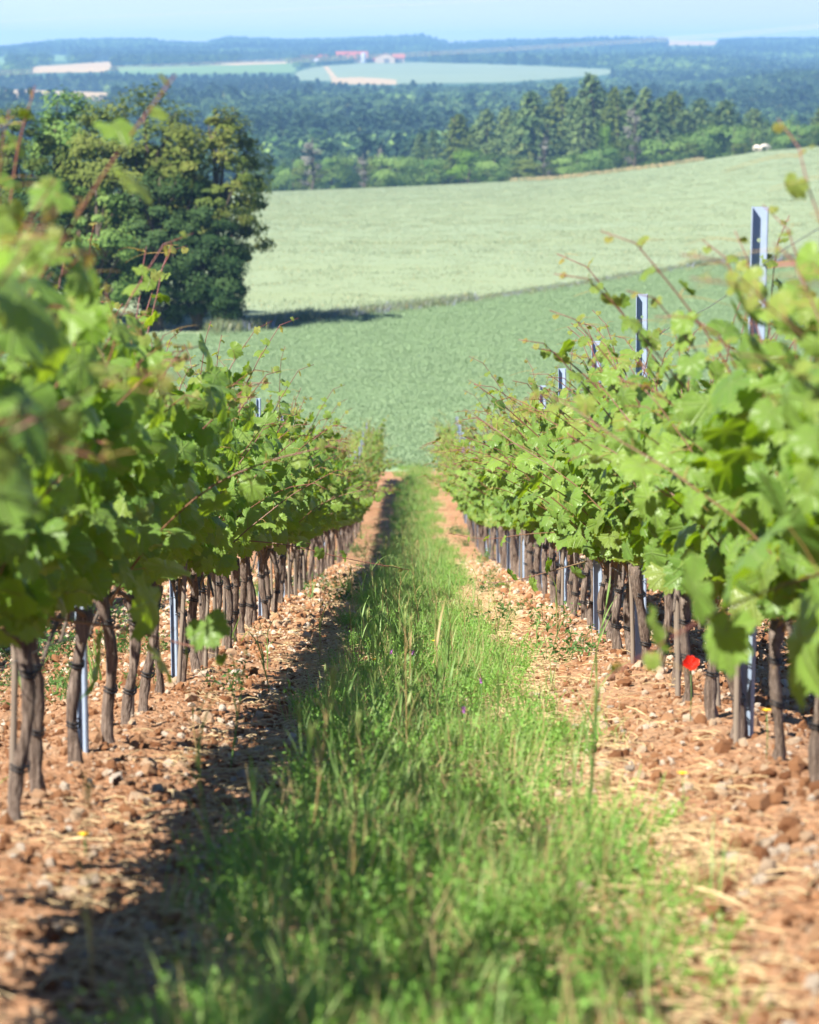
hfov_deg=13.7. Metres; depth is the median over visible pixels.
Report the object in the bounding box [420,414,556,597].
grapevine
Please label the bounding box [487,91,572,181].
conifer tree
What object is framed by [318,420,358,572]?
grapevine
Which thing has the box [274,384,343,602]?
grapevine
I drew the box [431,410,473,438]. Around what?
grapevine
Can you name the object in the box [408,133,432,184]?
conifer tree
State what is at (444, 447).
grapevine
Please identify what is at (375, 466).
grapevine
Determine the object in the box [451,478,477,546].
grapevine
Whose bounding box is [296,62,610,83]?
barley field
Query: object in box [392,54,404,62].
shed
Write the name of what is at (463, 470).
grapevine
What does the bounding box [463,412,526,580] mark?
grapevine
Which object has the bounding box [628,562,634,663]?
wooden stake
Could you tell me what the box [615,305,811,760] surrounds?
grapevine
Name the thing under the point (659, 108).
conifer tree
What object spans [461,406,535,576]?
grapevine
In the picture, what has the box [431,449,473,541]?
grapevine
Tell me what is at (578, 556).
wooden stake
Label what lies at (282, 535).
grapevine
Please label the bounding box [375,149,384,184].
bare tree
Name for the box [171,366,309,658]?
grapevine
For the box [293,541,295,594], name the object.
wooden stake
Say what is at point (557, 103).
conifer tree
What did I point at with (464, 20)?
sky
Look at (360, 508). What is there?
grapevine
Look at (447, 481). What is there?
grapevine
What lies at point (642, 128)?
conifer tree
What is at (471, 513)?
grapevine
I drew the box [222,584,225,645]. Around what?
wooden stake
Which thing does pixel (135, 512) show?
grapevine
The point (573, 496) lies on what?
grapevine
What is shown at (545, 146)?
bare tree
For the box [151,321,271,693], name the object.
grapevine
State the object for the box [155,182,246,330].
tree
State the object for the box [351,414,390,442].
grapevine
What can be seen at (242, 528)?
grapevine
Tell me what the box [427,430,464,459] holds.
grapevine
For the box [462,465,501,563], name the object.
grapevine
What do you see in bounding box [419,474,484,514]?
grapevine
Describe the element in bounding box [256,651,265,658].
stone
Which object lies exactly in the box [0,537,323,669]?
trellis wire
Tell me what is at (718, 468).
grapevine
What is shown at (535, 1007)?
vetch undergrowth
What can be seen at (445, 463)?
grapevine
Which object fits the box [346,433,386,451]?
grapevine
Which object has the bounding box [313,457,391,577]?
grapevine
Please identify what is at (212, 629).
grapevine
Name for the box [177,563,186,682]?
wooden stake
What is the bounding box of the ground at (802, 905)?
[0,471,818,1023]
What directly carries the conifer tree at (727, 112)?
on the hills
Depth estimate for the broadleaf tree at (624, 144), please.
574.67 m
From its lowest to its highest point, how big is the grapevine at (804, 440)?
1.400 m
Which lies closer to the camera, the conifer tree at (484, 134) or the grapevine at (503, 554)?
the grapevine at (503, 554)
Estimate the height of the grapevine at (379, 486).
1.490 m
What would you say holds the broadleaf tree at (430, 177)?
on the hills
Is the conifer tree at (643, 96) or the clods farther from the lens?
the conifer tree at (643, 96)
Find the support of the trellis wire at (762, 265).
attached to the trellis post at (561, 374)
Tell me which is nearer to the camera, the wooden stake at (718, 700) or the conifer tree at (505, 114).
the wooden stake at (718, 700)
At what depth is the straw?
7.76 m
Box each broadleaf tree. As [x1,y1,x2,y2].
[0,102,55,222]
[3,85,122,292]
[12,165,85,297]
[45,79,212,326]
[60,185,149,319]
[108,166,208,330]
[141,103,277,320]
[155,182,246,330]
[235,152,273,191]
[256,164,291,191]
[269,155,305,190]
[291,160,328,189]
[315,151,356,188]
[336,155,369,188]
[356,157,388,187]
[367,153,428,186]
[392,155,452,185]
[446,148,490,183]
[468,152,515,181]
[498,157,553,181]
[530,161,561,176]
[545,154,602,175]
[570,142,626,172]
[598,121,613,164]
[603,137,650,168]
[612,151,665,167]
[627,136,698,165]
[661,142,707,159]
[666,121,728,158]
[699,122,770,157]
[730,142,752,154]
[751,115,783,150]
[764,122,818,149]
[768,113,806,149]
[797,124,818,146]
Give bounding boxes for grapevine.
[0,74,175,565]
[0,86,139,649]
[0,159,30,247]
[0,175,72,369]
[0,206,199,524]
[0,283,200,820]
[1,230,252,792]
[6,283,200,763]
[28,222,352,743]
[89,338,257,723]
[98,301,279,711]
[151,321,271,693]
[169,422,277,682]
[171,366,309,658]
[179,370,347,634]
[181,344,346,643]
[182,347,327,618]
[187,316,297,665]
[187,428,353,671]
[200,355,337,622]
[221,363,407,649]
[246,435,318,627]
[248,396,348,593]
[252,448,321,614]
[256,395,377,612]
[272,410,343,592]
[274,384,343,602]
[276,404,368,586]
[278,399,344,594]
[290,420,374,594]
[290,460,367,591]
[298,408,351,582]
[305,423,372,582]
[308,459,356,580]
[309,444,359,578]
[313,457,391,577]
[315,460,357,576]
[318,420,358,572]
[318,428,391,573]
[320,440,358,570]
[324,454,362,568]
[327,435,393,568]
[329,442,368,563]
[330,434,392,554]
[330,485,368,566]
[330,500,358,564]
[335,475,369,563]
[337,437,400,550]
[340,468,377,548]
[340,470,370,560]
[341,426,385,455]
[343,418,388,440]
[343,431,388,451]
[343,448,392,550]
[343,475,376,550]
[345,451,389,552]
[345,456,372,554]
[345,467,381,555]
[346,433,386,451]
[346,445,387,532]
[347,420,394,450]
[347,440,385,463]
[349,419,387,446]
[349,437,393,521]
[349,451,401,473]
[349,471,381,547]
[350,430,399,471]
[350,443,379,541]
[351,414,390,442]
[351,453,392,546]
[352,470,379,536]
[353,432,396,476]
[353,468,390,537]
[355,453,393,538]
[356,429,401,466]
[357,461,387,534]
[358,431,379,530]
[360,443,381,461]
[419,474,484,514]
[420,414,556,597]
[421,466,480,552]
[422,403,579,616]
[423,443,516,571]
[427,397,518,574]
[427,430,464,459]
[428,446,467,526]
[428,456,483,555]
[429,414,476,438]
[429,433,459,459]
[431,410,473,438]
[431,414,470,450]
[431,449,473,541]
[432,468,472,539]
[432,483,475,543]
[434,415,477,444]
[434,418,502,549]
[434,426,472,441]
[434,427,473,517]
[434,443,467,519]
[434,464,470,533]
[435,421,472,448]
[435,466,492,558]
[436,450,495,560]
[436,452,469,533]
[437,434,472,477]
[440,421,536,524]
[441,439,488,527]
[442,440,471,520]
[442,448,480,551]
[442,463,488,556]
[446,433,504,567]
[446,473,518,576]
[447,410,541,591]
[449,427,496,561]
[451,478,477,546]
[454,310,719,664]
[455,385,605,628]
[456,366,557,553]
[456,409,529,581]
[457,374,551,596]
[457,467,493,541]
[457,486,487,555]
[460,340,577,603]
[461,381,632,655]
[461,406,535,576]
[461,450,506,569]
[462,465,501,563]
[463,383,589,619]
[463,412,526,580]
[464,376,548,585]
[466,392,566,607]
[468,419,515,569]
[471,351,666,648]
[471,406,617,640]
[495,321,711,672]
[503,360,575,610]
[506,205,818,616]
[512,333,691,687]
[513,397,606,633]
[521,300,805,720]
[531,322,774,701]
[554,231,818,781]
[557,215,789,738]
[606,118,818,712]
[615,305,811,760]
[690,177,818,511]
[739,354,818,416]
[786,279,818,300]
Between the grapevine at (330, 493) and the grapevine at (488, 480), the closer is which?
the grapevine at (488, 480)
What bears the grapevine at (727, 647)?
on the ground at (802, 905)
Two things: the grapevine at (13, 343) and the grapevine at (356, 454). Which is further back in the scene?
the grapevine at (356, 454)
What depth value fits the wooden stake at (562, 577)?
22.05 m
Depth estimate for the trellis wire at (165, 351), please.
11.83 m
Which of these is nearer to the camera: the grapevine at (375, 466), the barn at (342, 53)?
the grapevine at (375, 466)
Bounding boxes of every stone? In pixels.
[157,863,172,872]
[185,788,194,793]
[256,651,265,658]
[625,765,634,772]
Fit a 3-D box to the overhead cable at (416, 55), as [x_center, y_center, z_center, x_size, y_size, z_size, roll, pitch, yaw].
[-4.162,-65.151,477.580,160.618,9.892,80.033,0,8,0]
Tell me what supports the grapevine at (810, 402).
on the ground at (802, 905)
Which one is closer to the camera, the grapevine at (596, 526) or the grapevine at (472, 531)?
the grapevine at (596, 526)
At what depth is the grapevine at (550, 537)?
22.60 m
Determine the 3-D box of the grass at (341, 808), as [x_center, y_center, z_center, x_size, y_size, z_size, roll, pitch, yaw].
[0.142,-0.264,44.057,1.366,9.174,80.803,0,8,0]
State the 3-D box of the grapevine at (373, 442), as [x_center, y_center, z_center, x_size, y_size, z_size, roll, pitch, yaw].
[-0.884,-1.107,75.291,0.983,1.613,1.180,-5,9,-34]
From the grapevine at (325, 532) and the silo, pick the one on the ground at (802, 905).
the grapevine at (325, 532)
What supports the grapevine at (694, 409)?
on the ground at (802, 905)
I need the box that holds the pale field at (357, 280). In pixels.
[0,147,818,334]
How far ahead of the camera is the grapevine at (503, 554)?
36.99 m
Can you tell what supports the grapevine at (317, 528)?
on the ground at (802, 905)
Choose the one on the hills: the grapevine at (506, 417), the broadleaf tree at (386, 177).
the broadleaf tree at (386, 177)
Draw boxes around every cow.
[752,145,759,150]
[760,144,770,150]
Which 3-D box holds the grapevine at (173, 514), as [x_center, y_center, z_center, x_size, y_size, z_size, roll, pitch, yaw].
[-1.063,-0.028,10.820,1.420,1.796,1.894,-3,8,-22]
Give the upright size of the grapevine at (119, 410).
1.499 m
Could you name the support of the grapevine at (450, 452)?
on the ground at (802, 905)
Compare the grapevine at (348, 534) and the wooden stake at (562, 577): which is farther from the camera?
the grapevine at (348, 534)
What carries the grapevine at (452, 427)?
on the ground at (802, 905)
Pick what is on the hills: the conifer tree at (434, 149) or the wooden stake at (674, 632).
the conifer tree at (434, 149)
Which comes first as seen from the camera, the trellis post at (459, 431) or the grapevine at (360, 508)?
the grapevine at (360, 508)
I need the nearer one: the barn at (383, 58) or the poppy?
the poppy
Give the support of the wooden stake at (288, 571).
on the ground at (802, 905)
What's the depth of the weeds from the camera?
19.70 m
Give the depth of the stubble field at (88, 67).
2992.41 m
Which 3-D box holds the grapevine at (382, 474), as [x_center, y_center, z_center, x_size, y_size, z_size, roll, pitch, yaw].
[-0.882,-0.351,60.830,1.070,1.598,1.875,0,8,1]
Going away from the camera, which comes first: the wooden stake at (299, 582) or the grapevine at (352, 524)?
the wooden stake at (299, 582)
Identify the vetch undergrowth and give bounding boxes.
[57,463,773,1023]
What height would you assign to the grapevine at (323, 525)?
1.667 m
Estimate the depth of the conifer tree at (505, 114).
598.97 m
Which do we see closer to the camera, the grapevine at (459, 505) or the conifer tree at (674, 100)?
the grapevine at (459, 505)
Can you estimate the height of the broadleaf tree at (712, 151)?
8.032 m
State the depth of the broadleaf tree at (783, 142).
567.48 m
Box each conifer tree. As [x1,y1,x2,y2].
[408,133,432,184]
[416,129,447,184]
[430,113,490,184]
[451,123,494,181]
[466,108,502,181]
[483,106,516,181]
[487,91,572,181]
[499,110,542,179]
[527,104,564,172]
[536,83,576,171]
[549,97,587,171]
[552,72,621,169]
[554,101,609,175]
[586,107,609,140]
[589,86,633,171]
[593,90,608,147]
[611,86,647,145]
[613,100,662,168]
[637,87,660,145]
[638,97,680,161]
[648,105,683,138]
[662,91,693,140]
[668,108,699,144]
[676,98,713,140]
[695,112,730,158]
[698,99,752,158]
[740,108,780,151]
[806,107,818,146]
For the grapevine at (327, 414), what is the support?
on the ground at (802, 905)
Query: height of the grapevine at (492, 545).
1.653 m
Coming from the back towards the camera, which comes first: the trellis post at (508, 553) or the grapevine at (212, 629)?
the trellis post at (508, 553)
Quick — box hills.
[0,42,802,91]
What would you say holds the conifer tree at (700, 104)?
on the hills
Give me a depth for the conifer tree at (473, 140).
609.97 m
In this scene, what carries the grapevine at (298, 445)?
on the ground at (802, 905)
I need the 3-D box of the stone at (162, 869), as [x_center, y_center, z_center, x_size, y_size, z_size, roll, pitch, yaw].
[-0.543,0.791,7.576,0.031,0.022,0.035,5,9,31]
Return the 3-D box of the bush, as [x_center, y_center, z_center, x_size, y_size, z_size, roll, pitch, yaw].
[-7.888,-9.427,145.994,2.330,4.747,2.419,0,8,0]
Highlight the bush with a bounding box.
[200,237,251,322]
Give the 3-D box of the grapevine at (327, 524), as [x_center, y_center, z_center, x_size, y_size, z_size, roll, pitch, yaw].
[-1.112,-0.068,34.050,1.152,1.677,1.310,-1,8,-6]
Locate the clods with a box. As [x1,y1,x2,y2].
[0,555,818,1023]
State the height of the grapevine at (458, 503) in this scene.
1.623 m
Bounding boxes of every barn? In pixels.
[336,51,367,62]
[375,53,395,62]
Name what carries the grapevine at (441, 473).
on the ground at (802, 905)
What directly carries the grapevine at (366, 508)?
on the ground at (802, 905)
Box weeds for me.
[0,522,795,782]
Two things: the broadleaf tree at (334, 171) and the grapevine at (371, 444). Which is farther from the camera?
the broadleaf tree at (334, 171)
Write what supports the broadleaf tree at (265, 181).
on the hills
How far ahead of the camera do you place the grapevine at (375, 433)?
77.10 m
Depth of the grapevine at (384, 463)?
69.75 m
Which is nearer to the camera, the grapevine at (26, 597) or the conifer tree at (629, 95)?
the grapevine at (26, 597)
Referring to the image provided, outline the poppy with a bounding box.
[683,655,698,721]
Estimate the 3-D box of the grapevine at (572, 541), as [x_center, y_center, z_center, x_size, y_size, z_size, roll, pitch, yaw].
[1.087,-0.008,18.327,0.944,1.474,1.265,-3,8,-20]
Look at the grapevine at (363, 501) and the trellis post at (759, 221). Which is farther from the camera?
the grapevine at (363, 501)
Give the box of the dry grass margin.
[510,157,705,181]
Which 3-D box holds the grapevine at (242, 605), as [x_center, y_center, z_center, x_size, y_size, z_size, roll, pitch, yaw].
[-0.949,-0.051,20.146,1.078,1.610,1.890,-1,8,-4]
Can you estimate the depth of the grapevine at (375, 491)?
55.40 m
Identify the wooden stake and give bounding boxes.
[7,645,18,803]
[129,622,134,717]
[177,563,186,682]
[203,573,211,667]
[212,572,217,659]
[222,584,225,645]
[270,546,272,610]
[287,542,289,597]
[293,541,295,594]
[296,549,297,595]
[298,562,300,591]
[302,550,304,589]
[520,529,522,580]
[561,547,564,610]
[576,553,579,609]
[615,561,617,589]
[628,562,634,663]
[674,588,674,655]
[675,589,680,696]
[716,670,720,707]
[733,662,740,743]
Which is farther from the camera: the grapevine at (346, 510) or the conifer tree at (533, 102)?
the conifer tree at (533, 102)
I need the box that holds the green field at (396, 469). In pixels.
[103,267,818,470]
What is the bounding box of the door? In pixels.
[395,59,402,62]
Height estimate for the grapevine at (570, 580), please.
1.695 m
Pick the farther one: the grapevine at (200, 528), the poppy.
the grapevine at (200, 528)
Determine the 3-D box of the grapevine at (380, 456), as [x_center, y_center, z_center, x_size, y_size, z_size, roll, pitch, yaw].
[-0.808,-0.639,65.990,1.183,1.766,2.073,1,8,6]
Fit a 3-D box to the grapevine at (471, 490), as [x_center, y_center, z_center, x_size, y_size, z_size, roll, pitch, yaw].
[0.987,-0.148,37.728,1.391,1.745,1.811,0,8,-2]
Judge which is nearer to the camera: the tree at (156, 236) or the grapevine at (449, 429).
the grapevine at (449, 429)
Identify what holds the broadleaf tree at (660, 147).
on the hills
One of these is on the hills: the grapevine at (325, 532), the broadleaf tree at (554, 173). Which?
the broadleaf tree at (554, 173)
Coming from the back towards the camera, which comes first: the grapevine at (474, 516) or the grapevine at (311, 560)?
the grapevine at (474, 516)
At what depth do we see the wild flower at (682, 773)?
8.37 m
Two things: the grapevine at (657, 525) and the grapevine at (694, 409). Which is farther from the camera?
the grapevine at (657, 525)
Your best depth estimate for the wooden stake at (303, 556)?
30.26 m
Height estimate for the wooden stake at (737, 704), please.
0.772 m
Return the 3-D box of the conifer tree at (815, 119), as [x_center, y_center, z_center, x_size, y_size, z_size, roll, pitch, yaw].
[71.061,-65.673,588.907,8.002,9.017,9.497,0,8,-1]
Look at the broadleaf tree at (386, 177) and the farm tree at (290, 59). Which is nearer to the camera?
the broadleaf tree at (386, 177)
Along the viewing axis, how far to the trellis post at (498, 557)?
39.48 m
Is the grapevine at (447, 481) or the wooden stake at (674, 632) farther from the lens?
the grapevine at (447, 481)
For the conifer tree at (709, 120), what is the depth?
586.25 m
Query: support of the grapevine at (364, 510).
on the ground at (802, 905)
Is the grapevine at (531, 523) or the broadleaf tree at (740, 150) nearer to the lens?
the grapevine at (531, 523)
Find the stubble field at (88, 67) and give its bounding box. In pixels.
[5,41,716,100]
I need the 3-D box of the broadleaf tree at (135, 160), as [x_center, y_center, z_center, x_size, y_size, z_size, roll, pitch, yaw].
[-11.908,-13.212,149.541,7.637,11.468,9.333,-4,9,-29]
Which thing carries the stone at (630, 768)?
on the ground at (802, 905)
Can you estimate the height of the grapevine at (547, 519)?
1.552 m
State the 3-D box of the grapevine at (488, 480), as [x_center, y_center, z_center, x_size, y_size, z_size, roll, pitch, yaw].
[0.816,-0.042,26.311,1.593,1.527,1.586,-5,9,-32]
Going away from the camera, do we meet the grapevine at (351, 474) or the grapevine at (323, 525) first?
the grapevine at (323, 525)
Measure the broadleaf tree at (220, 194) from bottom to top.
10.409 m
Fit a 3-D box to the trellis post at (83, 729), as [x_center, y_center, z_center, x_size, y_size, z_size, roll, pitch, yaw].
[-1.016,0.206,10.519,0.030,1.505,0.025,1,7,12]
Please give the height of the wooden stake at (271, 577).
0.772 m
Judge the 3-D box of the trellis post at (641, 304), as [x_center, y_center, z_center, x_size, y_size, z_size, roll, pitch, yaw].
[1.011,-0.018,14.902,0.050,1.870,0.035,1,9,6]
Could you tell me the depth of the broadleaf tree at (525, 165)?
569.06 m
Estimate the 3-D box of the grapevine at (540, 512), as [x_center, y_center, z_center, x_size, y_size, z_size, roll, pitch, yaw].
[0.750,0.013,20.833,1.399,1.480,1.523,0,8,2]
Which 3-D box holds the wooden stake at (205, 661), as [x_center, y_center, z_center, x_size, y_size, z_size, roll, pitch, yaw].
[-0.948,0.506,16.043,0.030,0.772,0.028,3,8,6]
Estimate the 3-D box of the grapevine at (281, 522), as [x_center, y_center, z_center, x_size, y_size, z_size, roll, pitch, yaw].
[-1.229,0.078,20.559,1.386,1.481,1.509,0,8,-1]
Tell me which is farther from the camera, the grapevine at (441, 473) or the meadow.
the meadow
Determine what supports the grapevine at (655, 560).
on the ground at (802, 905)
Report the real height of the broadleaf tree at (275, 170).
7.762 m
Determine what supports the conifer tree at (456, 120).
on the hills
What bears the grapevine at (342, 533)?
on the ground at (802, 905)
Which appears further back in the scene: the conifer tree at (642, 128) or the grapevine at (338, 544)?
the conifer tree at (642, 128)
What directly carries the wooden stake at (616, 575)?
on the ground at (802, 905)
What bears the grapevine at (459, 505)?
on the ground at (802, 905)
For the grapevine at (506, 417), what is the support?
on the ground at (802, 905)
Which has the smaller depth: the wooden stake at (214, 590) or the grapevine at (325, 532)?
the wooden stake at (214, 590)
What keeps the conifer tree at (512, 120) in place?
on the hills
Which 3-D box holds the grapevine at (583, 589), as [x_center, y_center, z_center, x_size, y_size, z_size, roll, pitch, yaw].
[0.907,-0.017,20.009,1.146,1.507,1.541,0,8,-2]
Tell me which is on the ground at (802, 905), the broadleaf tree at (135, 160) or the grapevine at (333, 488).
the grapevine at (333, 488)
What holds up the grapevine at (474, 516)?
on the ground at (802, 905)
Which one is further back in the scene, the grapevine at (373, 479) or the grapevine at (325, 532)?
the grapevine at (373, 479)
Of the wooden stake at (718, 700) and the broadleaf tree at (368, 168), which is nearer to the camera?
the wooden stake at (718, 700)
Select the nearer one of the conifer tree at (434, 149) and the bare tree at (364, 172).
the bare tree at (364, 172)
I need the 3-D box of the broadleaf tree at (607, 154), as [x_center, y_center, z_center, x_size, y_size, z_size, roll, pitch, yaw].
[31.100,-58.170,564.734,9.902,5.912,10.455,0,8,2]
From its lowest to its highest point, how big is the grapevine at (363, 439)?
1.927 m
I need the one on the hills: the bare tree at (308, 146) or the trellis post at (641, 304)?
the bare tree at (308, 146)
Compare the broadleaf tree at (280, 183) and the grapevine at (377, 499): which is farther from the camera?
the broadleaf tree at (280, 183)
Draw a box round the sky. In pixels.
[0,0,818,45]
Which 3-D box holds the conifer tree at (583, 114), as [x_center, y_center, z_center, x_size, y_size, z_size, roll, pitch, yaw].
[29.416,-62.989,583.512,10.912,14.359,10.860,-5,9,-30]
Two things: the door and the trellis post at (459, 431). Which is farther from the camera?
the door
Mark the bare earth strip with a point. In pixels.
(788, 263)
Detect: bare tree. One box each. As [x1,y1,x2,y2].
[299,138,323,189]
[354,154,370,187]
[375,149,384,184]
[537,136,552,176]
[623,103,643,165]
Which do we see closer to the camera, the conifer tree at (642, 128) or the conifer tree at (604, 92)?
the conifer tree at (642, 128)
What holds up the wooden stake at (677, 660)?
on the ground at (802, 905)
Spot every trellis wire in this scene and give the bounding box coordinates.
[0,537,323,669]
[45,277,367,445]
[487,527,792,626]
[566,228,818,398]
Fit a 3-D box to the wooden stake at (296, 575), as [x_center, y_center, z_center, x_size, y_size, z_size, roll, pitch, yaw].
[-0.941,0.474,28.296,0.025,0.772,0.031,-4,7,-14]
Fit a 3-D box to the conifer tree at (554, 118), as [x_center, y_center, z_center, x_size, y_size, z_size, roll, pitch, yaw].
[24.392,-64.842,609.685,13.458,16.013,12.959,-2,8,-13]
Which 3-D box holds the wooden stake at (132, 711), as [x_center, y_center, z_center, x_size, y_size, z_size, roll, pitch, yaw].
[-1.009,0.526,12.388,0.028,0.772,0.030,0,4,-19]
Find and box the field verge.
[201,250,818,335]
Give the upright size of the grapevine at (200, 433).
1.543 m
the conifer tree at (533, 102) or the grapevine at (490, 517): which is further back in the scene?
the conifer tree at (533, 102)
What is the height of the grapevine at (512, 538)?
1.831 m
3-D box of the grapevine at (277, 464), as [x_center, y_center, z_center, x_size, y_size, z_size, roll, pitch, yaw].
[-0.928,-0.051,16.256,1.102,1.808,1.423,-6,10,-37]
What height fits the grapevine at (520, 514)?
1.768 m
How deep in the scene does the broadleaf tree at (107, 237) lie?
145.34 m
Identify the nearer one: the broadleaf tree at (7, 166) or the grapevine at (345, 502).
the grapevine at (345, 502)
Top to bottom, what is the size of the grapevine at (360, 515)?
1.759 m
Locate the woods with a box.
[0,33,818,192]
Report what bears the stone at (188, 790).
on the ground at (802, 905)
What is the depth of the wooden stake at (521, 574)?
30.18 m
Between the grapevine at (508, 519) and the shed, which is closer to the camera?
the grapevine at (508, 519)
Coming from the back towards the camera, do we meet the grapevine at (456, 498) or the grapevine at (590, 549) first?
the grapevine at (456, 498)
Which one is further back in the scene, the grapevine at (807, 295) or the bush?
the bush
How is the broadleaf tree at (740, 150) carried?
on the hills
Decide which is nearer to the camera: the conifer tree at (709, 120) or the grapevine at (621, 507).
the grapevine at (621, 507)
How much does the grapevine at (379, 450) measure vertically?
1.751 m
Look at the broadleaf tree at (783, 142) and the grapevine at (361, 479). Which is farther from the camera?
the broadleaf tree at (783, 142)
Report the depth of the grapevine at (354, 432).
78.61 m
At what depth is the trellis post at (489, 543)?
43.60 m
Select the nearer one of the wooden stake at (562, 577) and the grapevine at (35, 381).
the grapevine at (35, 381)
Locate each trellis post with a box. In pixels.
[70,342,88,752]
[169,580,178,677]
[256,398,261,615]
[458,425,460,441]
[489,529,490,558]
[496,527,499,562]
[507,416,513,569]
[519,530,524,577]
[539,385,545,583]
[558,368,566,601]
[591,341,602,632]
[635,294,647,659]
[741,207,768,737]
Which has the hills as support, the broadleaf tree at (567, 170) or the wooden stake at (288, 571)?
the broadleaf tree at (567, 170)
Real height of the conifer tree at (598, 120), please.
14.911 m
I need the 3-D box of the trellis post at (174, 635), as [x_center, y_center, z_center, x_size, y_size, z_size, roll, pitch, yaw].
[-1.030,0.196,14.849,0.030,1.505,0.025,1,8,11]
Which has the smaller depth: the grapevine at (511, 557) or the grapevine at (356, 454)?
the grapevine at (511, 557)
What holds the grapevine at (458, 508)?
on the ground at (802, 905)
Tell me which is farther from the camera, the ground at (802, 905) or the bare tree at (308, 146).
the bare tree at (308, 146)
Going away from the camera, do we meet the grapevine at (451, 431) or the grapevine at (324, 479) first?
the grapevine at (324, 479)
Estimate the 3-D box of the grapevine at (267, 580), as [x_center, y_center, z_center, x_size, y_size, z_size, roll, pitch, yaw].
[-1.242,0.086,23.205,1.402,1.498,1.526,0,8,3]
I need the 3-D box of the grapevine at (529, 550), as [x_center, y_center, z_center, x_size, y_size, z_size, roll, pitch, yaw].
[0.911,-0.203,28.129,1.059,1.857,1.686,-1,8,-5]
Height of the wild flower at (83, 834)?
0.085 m
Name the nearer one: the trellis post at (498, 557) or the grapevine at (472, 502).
the trellis post at (498, 557)
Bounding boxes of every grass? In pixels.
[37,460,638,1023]
[41,458,742,1023]
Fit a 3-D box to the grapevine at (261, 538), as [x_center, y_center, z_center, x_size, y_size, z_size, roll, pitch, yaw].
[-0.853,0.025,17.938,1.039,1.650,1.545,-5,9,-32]
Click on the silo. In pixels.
(363, 58)
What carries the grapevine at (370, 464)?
on the ground at (802, 905)
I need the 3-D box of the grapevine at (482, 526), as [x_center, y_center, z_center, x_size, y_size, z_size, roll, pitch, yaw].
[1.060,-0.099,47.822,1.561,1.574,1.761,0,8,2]
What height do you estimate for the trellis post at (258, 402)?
1.750 m
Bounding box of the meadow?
[0,55,295,73]
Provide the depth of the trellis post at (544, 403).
26.99 m
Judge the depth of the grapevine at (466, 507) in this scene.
49.19 m
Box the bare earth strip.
[749,261,795,267]
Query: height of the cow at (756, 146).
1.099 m
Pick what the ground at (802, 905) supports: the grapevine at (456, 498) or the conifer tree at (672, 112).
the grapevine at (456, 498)
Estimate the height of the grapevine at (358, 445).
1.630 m
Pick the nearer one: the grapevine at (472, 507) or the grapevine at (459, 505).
the grapevine at (472, 507)
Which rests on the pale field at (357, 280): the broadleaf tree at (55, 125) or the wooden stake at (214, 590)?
the broadleaf tree at (55, 125)
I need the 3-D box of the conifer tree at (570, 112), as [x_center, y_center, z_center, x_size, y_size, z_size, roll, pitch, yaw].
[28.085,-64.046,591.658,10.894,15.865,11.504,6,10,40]
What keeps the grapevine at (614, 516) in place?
on the ground at (802, 905)
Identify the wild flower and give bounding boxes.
[77,832,86,860]
[677,771,687,814]
[761,708,771,758]
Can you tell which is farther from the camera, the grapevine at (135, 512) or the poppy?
the poppy
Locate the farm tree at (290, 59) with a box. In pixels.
[284,57,292,62]
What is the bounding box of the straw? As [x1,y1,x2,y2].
[0,477,818,1023]
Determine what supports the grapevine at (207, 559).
on the ground at (802, 905)
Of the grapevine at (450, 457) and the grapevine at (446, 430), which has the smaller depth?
the grapevine at (450, 457)
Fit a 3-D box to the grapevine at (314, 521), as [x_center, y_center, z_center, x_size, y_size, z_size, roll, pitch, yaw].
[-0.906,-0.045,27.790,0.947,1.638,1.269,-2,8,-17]
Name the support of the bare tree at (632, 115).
on the hills
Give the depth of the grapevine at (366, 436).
74.49 m
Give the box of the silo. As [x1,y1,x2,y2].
[361,53,366,62]
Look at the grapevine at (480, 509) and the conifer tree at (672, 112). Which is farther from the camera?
the conifer tree at (672, 112)
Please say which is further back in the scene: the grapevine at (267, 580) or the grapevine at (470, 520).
the grapevine at (470, 520)
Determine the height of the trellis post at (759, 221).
1.870 m
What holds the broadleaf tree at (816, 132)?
on the hills

